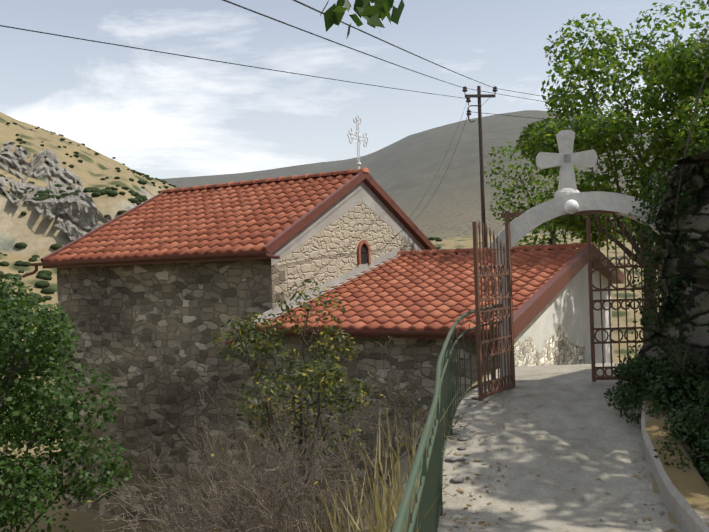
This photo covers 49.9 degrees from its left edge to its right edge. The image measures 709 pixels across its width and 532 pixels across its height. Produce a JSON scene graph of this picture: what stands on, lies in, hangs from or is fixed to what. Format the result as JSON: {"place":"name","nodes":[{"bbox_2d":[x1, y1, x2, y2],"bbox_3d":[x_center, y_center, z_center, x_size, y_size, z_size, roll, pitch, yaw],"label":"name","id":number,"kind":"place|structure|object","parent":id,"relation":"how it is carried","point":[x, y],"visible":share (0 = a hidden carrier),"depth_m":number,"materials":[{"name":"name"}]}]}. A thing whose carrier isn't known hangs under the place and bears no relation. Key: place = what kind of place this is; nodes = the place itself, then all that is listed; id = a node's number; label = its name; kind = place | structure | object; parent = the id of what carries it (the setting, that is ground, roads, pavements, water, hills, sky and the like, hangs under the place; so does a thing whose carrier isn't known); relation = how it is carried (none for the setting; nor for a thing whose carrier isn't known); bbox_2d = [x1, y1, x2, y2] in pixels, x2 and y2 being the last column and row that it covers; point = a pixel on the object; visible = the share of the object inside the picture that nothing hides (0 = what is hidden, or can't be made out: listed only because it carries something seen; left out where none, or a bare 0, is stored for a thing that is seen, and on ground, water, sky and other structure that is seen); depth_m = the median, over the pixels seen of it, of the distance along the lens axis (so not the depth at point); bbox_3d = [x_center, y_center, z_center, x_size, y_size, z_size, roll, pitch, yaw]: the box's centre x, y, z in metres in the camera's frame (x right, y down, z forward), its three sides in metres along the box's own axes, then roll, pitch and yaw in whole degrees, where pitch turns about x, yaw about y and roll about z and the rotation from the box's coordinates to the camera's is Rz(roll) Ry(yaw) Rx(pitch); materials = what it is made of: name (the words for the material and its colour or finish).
{"place":"outdoors","nodes":[
{"label":"outdoors","id":0,"kind":"place"},
{"bbox_2d":[0,110,708,531],"bbox_3d":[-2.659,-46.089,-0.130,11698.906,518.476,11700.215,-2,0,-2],"label":"hillside terrain","id":1,"kind":"structure","parent":0,"point":[404,172],"depth_m":756.08,"materials":[{"name":"beige soil"}]},
{"bbox_2d":[0,368,80,531],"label":"oak tree","id":2,"kind":"object","parent":1,"relation":"on","point":[36,450],"visible":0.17,"depth_m":15.67,"materials":[{"name":"green plant"}]},
{"bbox_2d":[0,142,111,240],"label":"rock outcrop","id":3,"kind":"object","parent":1,"relation":"on","point":[85,214],"visible":0.79,"depth_m":151.27,"materials":[{"name":"stone"}]},
{"bbox_2d":[0,272,132,531],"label":"oak tree","id":4,"kind":"object","parent":1,"relation":"on","point":[21,361],"visible":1,"depth_m":10.53,"materials":[{"name":"green plant"}]},
{"bbox_2d":[0,122,441,389],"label":"scrub bush","id":5,"kind":"object","parent":1,"relation":"on","point":[97,192],"visible":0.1,"depth_m":150.92,"materials":[{"name":"green plant"}]},
{"bbox_2d":[57,202,414,531],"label":"church walls","id":6,"kind":"structure","parent":1,"relation":"on","point":[145,331],"depth_m":17.27,"materials":[{"name":"beige stone"}]},
{"bbox_2d":[42,168,368,261],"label":"church roof tiles","id":7,"kind":"object","parent":6,"relation":"on","point":[257,215],"visible":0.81,"depth_m":18.64,"materials":[{"name":"tile"}]},
{"bbox_2d":[22,172,436,277],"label":"roof fascia","id":8,"kind":"structure","parent":7,"relation":"attached to","point":[316,211],"depth_m":17.61,"materials":[{"name":"brown wood"}]},
{"bbox_2d":[347,115,367,172],"bbox_3d":[0.094,-3.049,19.213,0.118,1.531,1.037,-2,0,24],"label":"roof cross","id":9,"kind":"object","parent":7,"relation":"on","point":[358,141],"visible":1,"depth_m":19.18,"materials":[{"name":"white metal"}]},
{"bbox_2d":[271,265,285,307],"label":"corner quoins","id":10,"kind":"object","parent":6,"relation":"attached to","point":[278,279],"visible":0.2,"depth_m":15.89,"materials":[{"name":"beige stone"}]},
{"bbox_2d":[254,248,399,324],"bbox_3d":[-0.316,0.337,17.978,0.150,1.558,6.670,-2,0,29],"label":"roof flashing","id":11,"kind":"object","parent":6,"relation":"attached to","point":[345,277],"visible":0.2,"depth_m":17.82,"materials":[{"name":"grey concrete"}]},
{"bbox_2d":[271,181,425,265],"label":"gable trim","id":12,"kind":"structure","parent":6,"relation":"attached to","point":[357,195],"depth_m":18.60,"materials":[{"name":"white paint"}]},
{"bbox_2d":[357,240,370,264],"bbox_3d":[0.233,-0.347,19.130,0.060,0.620,0.600,-2,0,29],"label":"arched window","id":13,"kind":"structure","parent":6,"relation":"in","point":[364,257],"depth_m":19.16,"materials":[{"name":"orange brick"}]},
{"bbox_2d":[87,371,404,531],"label":"twiggy bush","id":14,"kind":"object","parent":1,"relation":"on","point":[201,490],"visible":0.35,"depth_m":7.70,"materials":[{"name":"brown plant"}]},
{"bbox_2d":[101,386,458,531],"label":"twiggy bush","id":15,"kind":"object","parent":1,"relation":"on","point":[267,513],"visible":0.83,"depth_m":6.60,"materials":[{"name":"brown plant"}]},
{"bbox_2d":[210,278,373,527],"bbox_3d":[-0.721,1.940,8.741,1.920,3.585,1.950,-2,0,-2],"label":"olive shrub","id":16,"kind":"object","parent":1,"relation":"on","point":[320,386],"visible":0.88,"depth_m":8.77,"materials":[{"name":"green plant"}]},
{"bbox_2d":[326,489,352,531],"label":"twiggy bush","id":17,"kind":"object","parent":1,"relation":"on","point":[341,513],"visible":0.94,"depth_m":5.18,"materials":[{"name":"plant"}]},
{"bbox_2d":[320,0,404,38],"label":"hanging leaves","id":18,"kind":"object","parent":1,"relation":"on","point":[334,13],"visible":1,"depth_m":1.63,"materials":[{"name":"green plant"}]},
{"bbox_2d":[281,384,462,531],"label":"dry grass","id":19,"kind":"structure","parent":1,"relation":"on","point":[383,525],"depth_m":5.96,"materials":[{"name":"beige plant"}]},
{"bbox_2d":[327,334,470,487],"bbox_3d":[0.474,1.537,8.187,1.534,1.619,1.516,-2,0,-2],"label":"twiggy bush","id":20,"kind":"object","parent":1,"relation":"on","point":[408,416],"visible":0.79,"depth_m":8.11,"materials":[{"name":"brown plant"}]},
{"bbox_2d":[265,263,612,531],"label":"annex walls","id":21,"kind":"structure","parent":1,"relation":"on","point":[567,307],"depth_m":14.47,"materials":[{"name":"grey stone"}]},
{"bbox_2d":[254,243,594,331],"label":"annex roof tiles","id":22,"kind":"object","parent":21,"relation":"on","point":[423,290],"visible":0.77,"depth_m":16.23,"materials":[{"name":"red tile"}]},
{"bbox_2d":[514,324,585,366],"bbox_3d":[4.095,3.104,15.757,0.001,3.773,6.320,-2,0,29],"label":"exposed stone patch","id":23,"kind":"object","parent":21,"relation":"attached to","point":[559,348],"visible":0.25,"depth_m":15.84,"materials":[{"name":"beige stone"}]},
{"bbox_2d":[462,86,497,247],"bbox_3d":[4.032,-0.535,23.486,1.129,10.050,0.215,-2,0,-8],"label":"utility pole","id":24,"kind":"object","parent":1,"relation":"on","point":[478,95],"visible":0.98,"depth_m":23.47,"materials":[{"name":"wood"}]},
{"bbox_2d":[0,0,663,264],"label":"wires","id":25,"kind":"object","parent":24,"relation":"attached to","point":[316,76],"visible":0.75,"depth_m":12.14,"materials":[{"name":"black metal"}]},
{"bbox_2d":[483,141,636,250],"bbox_3d":[7.171,0.136,25.344,4.788,8.824,4.913,-2,0,-34],"label":"walnut tree","id":26,"kind":"object","parent":1,"relation":"on","point":[546,225],"visible":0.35,"depth_m":25.32,"materials":[{"name":"green plant"}]},
{"bbox_2d":[438,362,682,531],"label":"concrete footpath","id":27,"kind":"structure","parent":1,"relation":"on","point":[580,426],"depth_m":7.32,"materials":[{"name":"grey concrete"}]},
{"bbox_2d":[392,304,502,531],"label":"green railing","id":28,"kind":"object","parent":27,"relation":"on","point":[429,466],"visible":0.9,"depth_m":5.95,"materials":[{"name":"green metal"}]},
{"bbox_2d":[445,396,477,482],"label":"path pebbles","id":29,"kind":"object","parent":27,"relation":"on","point":[455,479],"visible":0.92,"depth_m":7.42,"materials":[{"name":"grey stone"}]},
{"bbox_2d":[441,385,678,531],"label":"fallen leaves","id":30,"kind":"object","parent":27,"relation":"on","point":[462,491],"visible":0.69,"depth_m":6.82,"materials":[{"name":"brown plant"}]},
{"bbox_2d":[488,130,658,384],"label":"gate arch","id":31,"kind":"structure","parent":27,"relation":"on","point":[525,223],"depth_m":9.43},
{"bbox_2d":[564,154,570,161],"bbox_3d":[2.638,-1.337,9.439,0.086,0.095,0.019,-2,0,-2],"label":"boss","id":32,"kind":"object","parent":31,"relation":"attached to","point":[567,157],"visible":1,"depth_m":9.43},
{"bbox_2d":[564,200,578,213],"bbox_3d":[2.648,-0.723,9.308,0.176,0.176,0.189,-2,0,-2],"label":"globe lamp","id":33,"kind":"object","parent":31,"relation":"attached to","point":[571,206],"visible":1,"depth_m":9.24,"materials":[{"name":"white glass"}]},
{"bbox_2d":[472,210,660,400],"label":"iron gate leaves","id":34,"kind":"object","parent":1,"relation":"on","point":[485,313],"visible":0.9,"depth_m":9.34,"materials":[{"name":"brown metal"}]},
{"bbox_2d":[516,0,708,338],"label":"walnut tree","id":35,"kind":"object","parent":1,"relation":"on","point":[589,133],"visible":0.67,"depth_m":19.73,"materials":[{"name":"green plant"}]},
{"bbox_2d":[603,375,700,428],"bbox_3d":[3.229,1.438,8.056,0.932,0.591,1.048,-2,0,-2],"label":"dark shrub","id":36,"kind":"object","parent":1,"relation":"on","point":[653,394],"visible":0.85,"depth_m":8.00,"materials":[{"name":"green plant"}]},
{"bbox_2d":[614,350,708,413],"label":"dark shrub","id":37,"kind":"object","parent":1,"relation":"on","point":[643,373],"visible":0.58,"depth_m":8.41,"materials":[{"name":"green plant"}]},
{"bbox_2d":[629,151,708,402],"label":"rock retaining wall","id":38,"kind":"structure","parent":1,"relation":"on","point":[699,229],"depth_m":8.66,"materials":[{"name":"stone"}]},
{"bbox_2d":[614,126,708,392],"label":"ivy plants","id":39,"kind":"object","parent":38,"relation":"on","point":[650,218],"visible":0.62,"depth_m":8.70,"materials":[{"name":"green plant"}]},
{"bbox_2d":[674,31,708,214],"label":"cable","id":40,"kind":"object","parent":39,"relation":"attached to","point":[691,124],"visible":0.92,"depth_m":8.60,"materials":[{"name":"metal"}]},
{"bbox_2d":[658,252,708,285],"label":"branches","id":41,"kind":"object","parent":38,"relation":"on","point":[705,261],"visible":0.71,"depth_m":8.42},
{"bbox_2d":[634,0,708,162],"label":"walnut tree","id":42,"kind":"object","parent":1,"relation":"on","point":[668,90],"visible":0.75,"depth_m":17.09,"materials":[{"name":"green plant"}]},
{"bbox_2d":[641,394,708,531],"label":"kerb","id":43,"kind":"structure","parent":1,"relation":"on","point":[684,496],"depth_m":6.47,"materials":[{"name":"concrete"}]},
{"bbox_2d":[649,338,708,418],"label":"dark shrub","id":44,"kind":"object","parent":1,"relation":"on","point":[676,371],"visible":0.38,"depth_m":8.22,"materials":[{"name":"green plant"}]},
{"bbox_2d":[654,411,708,481],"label":"dark shrub","id":45,"kind":"object","parent":1,"relation":"on","point":[689,436],"visible":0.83,"depth_m":6.92,"materials":[{"name":"green plant"}]},
{"bbox_2d":[667,372,708,440],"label":"dark shrub","id":46,"kind":"object","parent":1,"relation":"on","point":[704,395],"visible":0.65,"depth_m":7.48,"materials":[{"name":"green plant"}]},
{"bbox_2d":[701,458,708,480],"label":"dark shrub","id":47,"kind":"object","parent":1,"relation":"on","point":[706,470],"visible":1,"depth_m":6.17,"materials":[{"name":"green plant"}]},
{"bbox_2d":[0,0,708,178],"label":"sky","id":48,"kind":"structure","parent":0,"point":[159,115],"materials":[{"name":"blue"}]},
{"bbox_2d":[225,245,623,344],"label":"roof fascia","id":49,"kind":"structure","parent":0,"point":[528,311],"depth_m":14.18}
]}

